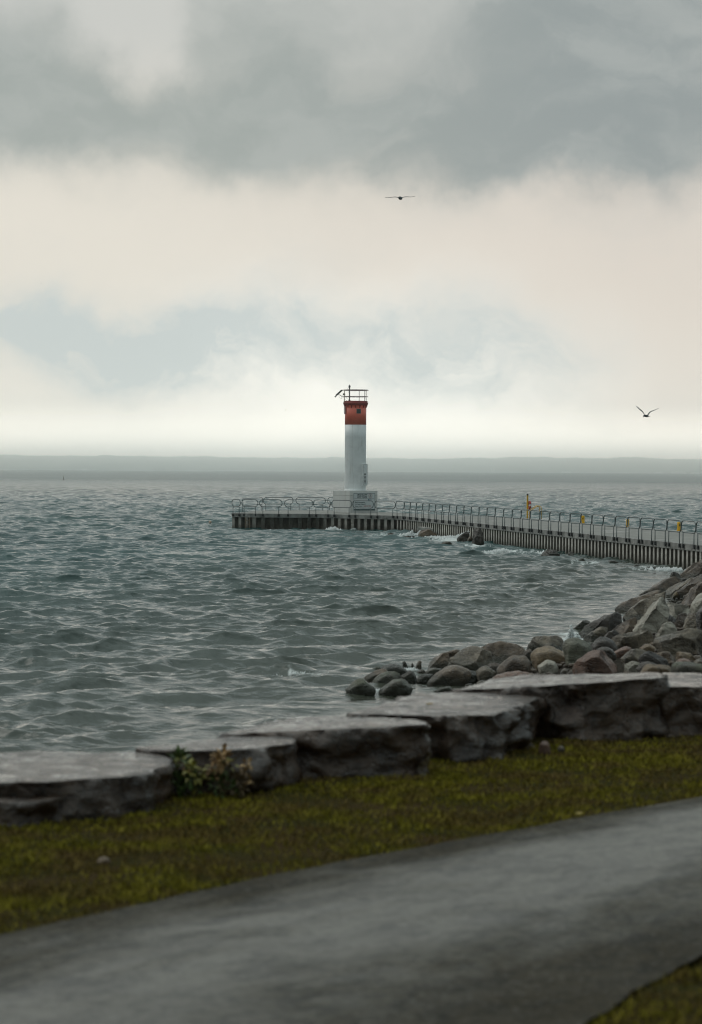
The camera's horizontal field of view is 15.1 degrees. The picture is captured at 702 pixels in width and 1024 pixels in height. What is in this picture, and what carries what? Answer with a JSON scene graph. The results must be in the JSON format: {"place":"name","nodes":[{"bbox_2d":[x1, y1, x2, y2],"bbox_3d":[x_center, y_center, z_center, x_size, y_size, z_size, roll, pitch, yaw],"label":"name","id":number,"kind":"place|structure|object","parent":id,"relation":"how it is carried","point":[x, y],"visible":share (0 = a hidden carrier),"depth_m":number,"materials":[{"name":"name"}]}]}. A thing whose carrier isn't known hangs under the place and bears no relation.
{"place":"outdoors","nodes":[
{"label":"outdoors","id":0,"kind":"place"},
{"bbox_2d":[0,470,701,752],"bbox_3d":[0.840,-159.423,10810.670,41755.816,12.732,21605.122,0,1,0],"label":"water","id":1,"kind":"structure","parent":0,"point":[143,608],"depth_m":108.52,"materials":[{"name":"liquid"}]},
{"bbox_2d":[345,678,375,695],"bbox_3d":[0.212,3.960,59.312,0.695,0.481,0.511,0,1,0],"label":"boulder","id":2,"kind":"object","parent":1,"relation":"on","point":[362,686],"visible":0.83,"depth_m":59.09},
{"bbox_2d":[364,669,386,682],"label":"boulder","id":3,"kind":"object","parent":1,"relation":"on","point":[369,678],"visible":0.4,"depth_m":62.32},
{"bbox_2d":[372,671,400,683],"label":"boulder","id":4,"kind":"object","parent":1,"relation":"on","point":[386,677],"visible":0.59,"depth_m":61.22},
{"bbox_2d":[380,664,406,675],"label":"boulder","id":5,"kind":"object","parent":1,"relation":"on","point":[400,670],"visible":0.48,"depth_m":64.51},
{"bbox_2d":[379,678,412,695],"bbox_3d":[1.005,3.982,59.474,0.771,0.487,0.582,0,1,0],"label":"boulder","id":6,"kind":"object","parent":1,"relation":"in","point":[398,687],"visible":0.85,"depth_m":59.22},
{"bbox_2d":[399,530,417,535],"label":"spray","id":7,"kind":"object","parent":1,"relation":"on","point":[410,533],"visible":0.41,"depth_m":200.02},
{"bbox_2d":[401,670,416,683],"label":"boulder","id":8,"kind":"object","parent":1,"relation":"on","point":[409,677],"visible":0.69,"depth_m":62.27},
{"bbox_2d":[416,674,432,683],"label":"boulder","id":9,"kind":"object","parent":1,"relation":"on","point":[423,678],"visible":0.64,"depth_m":62.12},
{"bbox_2d":[418,529,436,536],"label":"boulder","id":10,"kind":"object","parent":1,"relation":"in","point":[425,532],"visible":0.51,"depth_m":196.90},
{"bbox_2d":[425,668,441,674],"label":"boulder","id":11,"kind":"object","parent":1,"relation":"on","point":[433,671],"visible":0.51,"depth_m":64.82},
{"bbox_2d":[428,649,459,668],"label":"boulder","id":12,"kind":"object","parent":1,"relation":"on","point":[441,660],"visible":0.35,"depth_m":67.20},
{"bbox_2d":[432,530,469,539],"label":"spray","id":13,"kind":"object","parent":1,"relation":"on","point":[456,536],"visible":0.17,"depth_m":189.90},
{"bbox_2d":[457,531,468,541],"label":"boulder","id":14,"kind":"object","parent":1,"relation":"in","point":[464,537],"visible":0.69,"depth_m":185.46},
{"bbox_2d":[232,510,701,568],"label":"pier","id":15,"kind":"structure","parent":1,"relation":"in","point":[685,557],"depth_m":177.40,"materials":[{"name":"concrete"}]},
{"bbox_2d":[241,499,257,515],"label":"railing panel","id":16,"kind":"object","parent":15,"relation":"attached to","point":[250,506],"visible":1,"depth_m":223.44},
{"bbox_2d":[259,499,281,515],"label":"railing panel","id":17,"kind":"object","parent":15,"relation":"attached to","point":[271,506],"visible":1,"depth_m":222.96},
{"bbox_2d":[263,497,292,509],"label":"railing panel","id":18,"kind":"object","parent":15,"relation":"attached to","point":[277,497],"visible":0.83,"depth_m":241.23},
{"bbox_2d":[284,499,312,516],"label":"railing panel","id":19,"kind":"object","parent":15,"relation":"attached to","point":[298,499],"visible":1,"depth_m":222.91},
{"bbox_2d":[296,497,325,509],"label":"railing panel","id":20,"kind":"object","parent":15,"relation":"attached to","point":[312,497],"visible":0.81,"depth_m":242.65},
{"bbox_2d":[331,500,351,516],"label":"railing panel","id":21,"kind":"object","parent":15,"relation":"attached to","point":[341,507],"visible":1,"depth_m":221.02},
{"bbox_2d":[333,384,377,512],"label":"lighthouse","id":22,"kind":"object","parent":15,"relation":"on","point":[356,473],"visible":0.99,"depth_m":231.08,"materials":[{"name":"white paint"}]},
{"bbox_2d":[353,493,374,510],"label":"sign","id":23,"kind":"object","parent":22,"relation":"attached to","point":[365,505],"visible":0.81,"depth_m":230.73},
{"bbox_2d":[361,464,367,485],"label":"door","id":24,"kind":"structure","parent":22,"relation":"in","point":[364,469],"depth_m":231.21,"materials":[{"name":"white paint"}]},
{"bbox_2d":[352,500,373,517],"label":"railing panel","id":25,"kind":"object","parent":15,"relation":"attached to","point":[360,507],"visible":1,"depth_m":219.26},
{"bbox_2d":[374,501,395,517],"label":"railing panel","id":26,"kind":"object","parent":15,"relation":"attached to","point":[386,508],"visible":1,"depth_m":216.96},
{"bbox_2d":[442,504,448,523],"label":"railing panel","id":27,"kind":"object","parent":15,"relation":"attached to","point":[445,512],"visible":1,"depth_m":198.38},
{"bbox_2d":[456,505,463,524],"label":"railing panel","id":28,"kind":"object","parent":15,"relation":"attached to","point":[460,513],"visible":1,"depth_m":192.56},
{"bbox_2d":[471,506,478,526],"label":"railing panel","id":29,"kind":"object","parent":15,"relation":"attached to","point":[474,514],"visible":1,"depth_m":188.15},
{"bbox_2d":[487,507,494,527],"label":"railing panel","id":30,"kind":"object","parent":15,"relation":"attached to","point":[491,516],"visible":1,"depth_m":181.74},
{"bbox_2d":[495,507,503,528],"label":"railing panel","id":31,"kind":"object","parent":15,"relation":"attached to","point":[496,519],"visible":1,"depth_m":180.35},
{"bbox_2d":[503,508,511,529],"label":"railing panel","id":32,"kind":"object","parent":15,"relation":"attached to","point":[507,517],"visible":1,"depth_m":177.29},
{"bbox_2d":[512,509,520,530],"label":"railing panel","id":33,"kind":"object","parent":15,"relation":"attached to","point":[515,518],"visible":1,"depth_m":175.28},
{"bbox_2d":[521,509,529,531],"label":"railing panel","id":34,"kind":"object","parent":15,"relation":"attached to","point":[525,519],"visible":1,"depth_m":172.38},
{"bbox_2d":[530,510,539,532],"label":"railing panel","id":35,"kind":"object","parent":15,"relation":"attached to","point":[536,520],"visible":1,"depth_m":169.14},
{"bbox_2d":[540,510,549,533],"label":"railing panel","id":36,"kind":"object","parent":15,"relation":"attached to","point":[545,520],"visible":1,"depth_m":166.13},
{"bbox_2d":[549,511,559,534],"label":"railing panel","id":37,"kind":"object","parent":15,"relation":"attached to","point":[554,521],"visible":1,"depth_m":164.28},
{"bbox_2d":[559,512,569,535],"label":"railing panel","id":38,"kind":"object","parent":15,"relation":"attached to","point":[565,522],"visible":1,"depth_m":161.00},
{"bbox_2d":[570,513,580,536],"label":"railing panel","id":39,"kind":"object","parent":15,"relation":"attached to","point":[571,534],"visible":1,"depth_m":159.07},
{"bbox_2d":[580,513,591,537],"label":"railing panel","id":40,"kind":"object","parent":15,"relation":"attached to","point":[590,535],"visible":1,"depth_m":156.23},
{"bbox_2d":[592,514,602,539],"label":"railing panel","id":41,"kind":"object","parent":15,"relation":"attached to","point":[597,525],"visible":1,"depth_m":153.97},
{"bbox_2d":[603,515,614,540],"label":"railing panel","id":42,"kind":"object","parent":15,"relation":"attached to","point":[608,526],"visible":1,"depth_m":151.32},
{"bbox_2d":[615,516,627,541],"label":"railing panel","id":43,"kind":"object","parent":15,"relation":"attached to","point":[620,527],"visible":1,"depth_m":148.83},
{"bbox_2d":[627,516,639,542],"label":"railing panel","id":44,"kind":"object","parent":15,"relation":"attached to","point":[638,540],"visible":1,"depth_m":145.82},
{"bbox_2d":[640,517,652,544],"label":"railing panel","id":45,"kind":"object","parent":15,"relation":"attached to","point":[651,542],"visible":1,"depth_m":143.64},
{"bbox_2d":[653,518,666,545],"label":"railing panel","id":46,"kind":"object","parent":15,"relation":"attached to","point":[665,543],"visible":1,"depth_m":140.65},
{"bbox_2d":[667,519,680,547],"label":"railing panel","id":47,"kind":"object","parent":15,"relation":"attached to","point":[668,544],"visible":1,"depth_m":138.36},
{"bbox_2d":[681,520,695,548],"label":"railing panel","id":48,"kind":"object","parent":15,"relation":"attached to","point":[688,532],"visible":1,"depth_m":135.50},
{"bbox_2d":[696,521,701,549],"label":"railing panel","id":49,"kind":"object","parent":15,"relation":"attached to","point":[697,547],"visible":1,"depth_m":134.12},
{"bbox_2d":[472,528,483,545],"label":"boulder","id":50,"kind":"object","parent":1,"relation":"in","point":[477,537],"visible":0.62,"depth_m":176.83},
{"bbox_2d":[485,548,515,552],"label":"spray","id":51,"kind":"object","parent":1,"relation":"on","point":[503,550],"visible":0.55,"depth_m":161.00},
{"bbox_2d":[540,549,559,555],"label":"boulder","id":52,"kind":"object","parent":1,"relation":"on","point":[547,552],"visible":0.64,"depth_m":155.35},
{"bbox_2d":[564,625,580,638],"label":"spray","id":53,"kind":"object","parent":1,"relation":"on","point":[571,634],"visible":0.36,"depth_m":78.53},
{"bbox_2d":[644,567,682,570],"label":"spray","id":54,"kind":"object","parent":1,"relation":"on","point":[667,569],"visible":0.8,"depth_m":133.17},
{"bbox_2d":[0,796,701,1023],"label":"path","id":55,"kind":"structure","parent":0,"point":[581,920],"depth_m":18.41,"materials":[{"name":"asphalt"}]},
{"bbox_2d":[0,599,701,1023],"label":"ground","id":56,"kind":"structure","parent":0,"point":[272,829],"depth_m":24.30,"materials":[{"name":"plant"}]},
{"bbox_2d":[0,795,60,826],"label":"stone block","id":57,"kind":"structure","parent":56,"relation":"on","point":[18,811],"depth_m":24.73,"materials":[{"name":"stone"}]},
{"bbox_2d":[0,750,175,821],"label":"stone block","id":58,"kind":"structure","parent":56,"relation":"on","point":[87,785],"depth_m":25.62,"materials":[{"name":"stone"}]},
{"bbox_2d":[97,857,110,864],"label":"stone","id":59,"kind":"object","parent":56,"relation":"on","point":[103,860],"visible":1,"depth_m":22.16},
{"bbox_2d":[168,744,189,795],"bbox_3d":[-1.770,2.631,27.002,0.330,0.535,0.304,1,1,29],"label":"weed","id":60,"kind":"object","parent":56,"relation":"on","point":[175,757],"visible":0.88,"depth_m":27.00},
{"bbox_2d":[171,758,210,798],"bbox_3d":[-1.652,2.723,26.821,0.456,0.496,0.358,0,1,-35],"label":"weed","id":61,"kind":"object","parent":56,"relation":"on","point":[186,773],"visible":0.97,"depth_m":26.80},
{"bbox_2d":[135,736,303,795],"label":"stone block","id":62,"kind":"structure","parent":56,"relation":"on","point":[274,763],"depth_m":27.44,"materials":[{"name":"stone"}]},
{"bbox_2d":[197,742,244,797],"bbox_3d":[-1.331,2.624,26.921,0.543,0.581,0.350,0,1,7],"label":"weed","id":63,"kind":"object","parent":56,"relation":"on","point":[221,770],"visible":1,"depth_m":26.90,"materials":[{"name":"plant"}]},
{"bbox_2d":[214,757,253,797],"bbox_3d":[-1.191,2.716,26.855,0.429,0.476,0.355,0,1,0],"label":"weed","id":64,"kind":"object","parent":56,"relation":"on","point":[236,777],"visible":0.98,"depth_m":26.84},
{"bbox_2d":[216,716,431,778],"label":"stone block","id":65,"kind":"structure","parent":56,"relation":"on","point":[343,747],"depth_m":28.63,"materials":[{"name":"stone"}]},
{"bbox_2d":[434,686,451,692],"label":"boulder","id":66,"kind":"object","parent":56,"relation":"on","point":[444,689],"visible":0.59,"depth_m":59.88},
{"bbox_2d":[346,692,547,762],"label":"stone block","id":67,"kind":"structure","parent":56,"relation":"on","point":[470,726],"depth_m":30.82,"materials":[{"name":"stone"}]},
{"bbox_2d":[427,665,470,686],"bbox_3d":[2.278,3.878,61.492,1.031,0.665,0.758,0,1,0],"label":"boulder","id":68,"kind":"object","parent":56,"relation":"on","point":[453,675],"visible":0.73,"depth_m":61.15,"materials":[{"name":"stone"}]},
{"bbox_2d":[447,646,492,669],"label":"boulder","id":69,"kind":"object","parent":56,"relation":"on","point":[473,658],"visible":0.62,"depth_m":66.34,"materials":[{"name":"stone"}]},
{"bbox_2d":[468,671,477,683],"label":"boulder","id":70,"kind":"object","parent":56,"relation":"on","point":[473,679],"visible":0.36,"depth_m":62.11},
{"bbox_2d":[476,666,496,680],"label":"boulder","id":71,"kind":"object","parent":56,"relation":"on","point":[486,673],"visible":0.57,"depth_m":61.80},
{"bbox_2d":[486,662,499,671],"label":"boulder","id":72,"kind":"object","parent":56,"relation":"on","point":[494,666],"visible":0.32,"depth_m":65.59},
{"bbox_2d":[481,641,525,663],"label":"boulder","id":73,"kind":"object","parent":56,"relation":"on","point":[501,651],"visible":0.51,"depth_m":68.48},
{"bbox_2d":[492,671,526,678],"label":"boulder","id":74,"kind":"object","parent":56,"relation":"on","point":[510,674],"visible":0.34,"depth_m":60.06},
{"bbox_2d":[497,655,530,673],"bbox_3d":[3.813,3.681,62.045,0.808,0.649,0.624,0,1,0],"label":"boulder","id":75,"kind":"object","parent":56,"relation":"on","point":[516,663],"visible":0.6,"depth_m":61.80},
{"bbox_2d":[523,649,531,661],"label":"boulder","id":76,"kind":"object","parent":56,"relation":"on","point":[527,653],"visible":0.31,"depth_m":67.98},
{"bbox_2d":[538,741,550,755],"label":"stone","id":77,"kind":"object","parent":56,"relation":"on","point":[544,747],"visible":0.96,"depth_m":31.05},
{"bbox_2d":[527,635,562,650],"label":"boulder","id":78,"kind":"object","parent":56,"relation":"on","point":[555,641],"visible":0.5,"depth_m":73.08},
{"bbox_2d":[530,645,564,670],"bbox_3d":[4.824,3.570,64.159,0.968,0.669,0.744,0,1,0],"label":"boulder","id":79,"kind":"object","parent":56,"relation":"on","point":[539,655],"visible":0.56,"depth_m":63.85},
{"bbox_2d":[537,660,558,674],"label":"boulder","id":80,"kind":"object","parent":56,"relation":"on","point":[545,667],"visible":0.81,"depth_m":60.60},
{"bbox_2d":[451,672,670,741],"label":"stone block","id":81,"kind":"structure","parent":56,"relation":"on","point":[597,707],"depth_m":33.01,"materials":[{"name":"stone"}]},
{"bbox_2d":[562,637,591,667],"bbox_3d":[5.359,3.390,62.780,0.710,0.838,0.579,0,1,0],"label":"boulder","id":82,"kind":"object","parent":56,"relation":"on","point":[575,649],"visible":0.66,"depth_m":62.53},
{"bbox_2d":[457,595,701,688],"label":"pebbles","id":83,"kind":"object","parent":56,"relation":"on","point":[695,653],"visible":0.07,"depth_m":61.69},
{"bbox_2d":[573,620,589,629],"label":"boulder","id":84,"kind":"object","parent":56,"relation":"on","point":[581,625],"visible":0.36,"depth_m":83.51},
{"bbox_2d":[572,650,616,673],"bbox_3d":[5.226,3.275,56.543,0.997,0.667,0.782,0,1,0],"label":"boulder","id":85,"kind":"object","parent":56,"relation":"on","point":[596,662],"visible":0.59,"depth_m":56.27,"materials":[{"name":"stone"}]},
{"bbox_2d":[583,626,607,640],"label":"boulder","id":86,"kind":"object","parent":56,"relation":"on","point":[596,633],"visible":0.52,"depth_m":77.66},
{"bbox_2d":[578,612,621,636],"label":"boulder","id":87,"kind":"object","parent":56,"relation":"on","point":[611,622],"visible":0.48,"depth_m":80.19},
{"bbox_2d":[591,637,618,651],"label":"boulder","id":88,"kind":"object","parent":56,"relation":"on","point":[599,642],"visible":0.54,"depth_m":64.05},
{"bbox_2d":[596,647,616,660],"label":"boulder","id":89,"kind":"object","parent":56,"relation":"on","point":[610,653],"visible":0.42,"depth_m":61.65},
{"bbox_2d":[604,630,618,638],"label":"boulder","id":90,"kind":"object","parent":56,"relation":"on","point":[611,634],"visible":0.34,"depth_m":74.49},
{"bbox_2d":[615,646,631,657],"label":"boulder","id":91,"kind":"object","parent":56,"relation":"on","point":[620,652],"visible":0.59,"depth_m":62.42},
{"bbox_2d":[613,617,636,633],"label":"boulder","id":92,"kind":"object","parent":56,"relation":"on","point":[626,626],"visible":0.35,"depth_m":77.14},
{"bbox_2d":[624,661,639,672],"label":"boulder","id":93,"kind":"object","parent":56,"relation":"on","point":[631,666],"visible":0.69,"depth_m":54.83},
{"bbox_2d":[611,630,653,648],"bbox_3d":[6.916,3.211,65.129,1.061,0.652,0.699,0,1,0],"label":"boulder","id":94,"kind":"object","parent":56,"relation":"on","point":[636,640],"visible":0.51,"depth_m":64.89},
{"bbox_2d":[621,649,645,665],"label":"boulder","id":95,"kind":"object","parent":56,"relation":"on","point":[631,655],"visible":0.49,"depth_m":57.53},
{"bbox_2d":[615,590,660,612],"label":"boulder","id":96,"kind":"object","parent":56,"relation":"on","point":[624,607],"visible":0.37,"depth_m":94.06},
{"bbox_2d":[623,591,665,621],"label":"boulder","id":97,"kind":"object","parent":56,"relation":"on","point":[639,609],"visible":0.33,"depth_m":88.22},
{"bbox_2d":[636,661,656,672],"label":"boulder","id":98,"kind":"object","parent":56,"relation":"on","point":[640,666],"visible":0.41,"depth_m":54.22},
{"bbox_2d":[640,644,655,651],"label":"boulder","id":99,"kind":"object","parent":56,"relation":"on","point":[647,647],"visible":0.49,"depth_m":61.81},
{"bbox_2d":[632,597,668,632],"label":"boulder","id":100,"kind":"object","parent":56,"relation":"on","point":[654,617],"visible":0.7,"depth_m":76.37,"materials":[{"name":"stone"}]},
{"bbox_2d":[638,651,669,665],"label":"boulder","id":101,"kind":"object","parent":56,"relation":"on","point":[653,657],"visible":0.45,"depth_m":55.03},
{"bbox_2d":[640,664,670,673],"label":"boulder","id":102,"kind":"object","parent":56,"relation":"on","point":[660,669],"visible":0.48,"depth_m":47.01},
{"bbox_2d":[637,576,680,595],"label":"boulder","id":103,"kind":"object","parent":56,"relation":"on","point":[664,585],"visible":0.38,"depth_m":107.12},
{"bbox_2d":[655,622,676,637],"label":"boulder","id":104,"kind":"object","parent":56,"relation":"on","point":[666,628],"visible":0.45,"depth_m":65.08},
{"bbox_2d":[657,651,675,662],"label":"boulder","id":105,"kind":"object","parent":56,"relation":"on","point":[667,655],"visible":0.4,"depth_m":55.58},
{"bbox_2d":[668,615,675,624],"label":"boulder","id":106,"kind":"object","parent":56,"relation":"on","point":[672,619],"visible":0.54,"depth_m":76.60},
{"bbox_2d":[653,628,701,656],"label":"boulder","id":107,"kind":"object","parent":56,"relation":"on","point":[688,640],"visible":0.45,"depth_m":58.72,"materials":[{"name":"stone"}]},
{"bbox_2d":[666,602,690,618],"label":"boulder","id":108,"kind":"object","parent":56,"relation":"on","point":[675,609],"visible":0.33,"depth_m":84.15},
{"bbox_2d":[665,577,692,596],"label":"boulder","id":109,"kind":"object","parent":56,"relation":"on","point":[670,591],"visible":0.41,"depth_m":105.34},
{"bbox_2d":[659,673,701,736],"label":"stone block","id":110,"kind":"structure","parent":56,"relation":"on","point":[680,704],"depth_m":33.56,"materials":[{"name":"stone"}]},
{"bbox_2d":[674,613,686,627],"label":"boulder","id":111,"kind":"object","parent":56,"relation":"on","point":[680,620],"visible":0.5,"depth_m":73.29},
{"bbox_2d":[675,652,695,660],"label":"boulder","id":112,"kind":"object","parent":56,"relation":"on","point":[686,655],"visible":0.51,"depth_m":56.61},
{"bbox_2d":[670,661,701,672],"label":"boulder","id":113,"kind":"object","parent":56,"relation":"on","point":[684,667],"visible":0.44,"depth_m":41.98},
{"bbox_2d":[675,574,701,598],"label":"boulder","id":114,"kind":"object","parent":56,"relation":"on","point":[686,588],"visible":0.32,"depth_m":102.61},
{"bbox_2d":[683,613,696,628],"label":"boulder","id":115,"kind":"object","parent":56,"relation":"on","point":[690,620],"visible":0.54,"depth_m":71.48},
{"bbox_2d":[680,559,701,577],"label":"boulder","id":116,"kind":"object","parent":56,"relation":"on","point":[693,570],"visible":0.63,"depth_m":124.59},
{"bbox_2d":[681,582,701,604],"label":"boulder","id":117,"kind":"object","parent":56,"relation":"on","point":[692,593],"visible":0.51,"depth_m":93.18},
{"bbox_2d":[690,593,701,613],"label":"boulder","id":118,"kind":"object","parent":56,"relation":"on","point":[696,605],"visible":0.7,"depth_m":85.56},
{"bbox_2d":[696,607,701,629],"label":"boulder","id":119,"kind":"object","parent":56,"relation":"on","point":[699,618],"visible":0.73,"depth_m":69.19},
{"bbox_2d":[0,454,701,473],"bbox_3d":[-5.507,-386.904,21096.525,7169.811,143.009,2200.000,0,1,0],"label":"hills","id":120,"kind":"structure","parent":0,"point":[462,465],"depth_m":20541.84,"materials":[{"name":"grey"}]},
{"bbox_2d":[0,0,701,458],"label":"sky","id":121,"kind":"structure","parent":0,"point":[195,192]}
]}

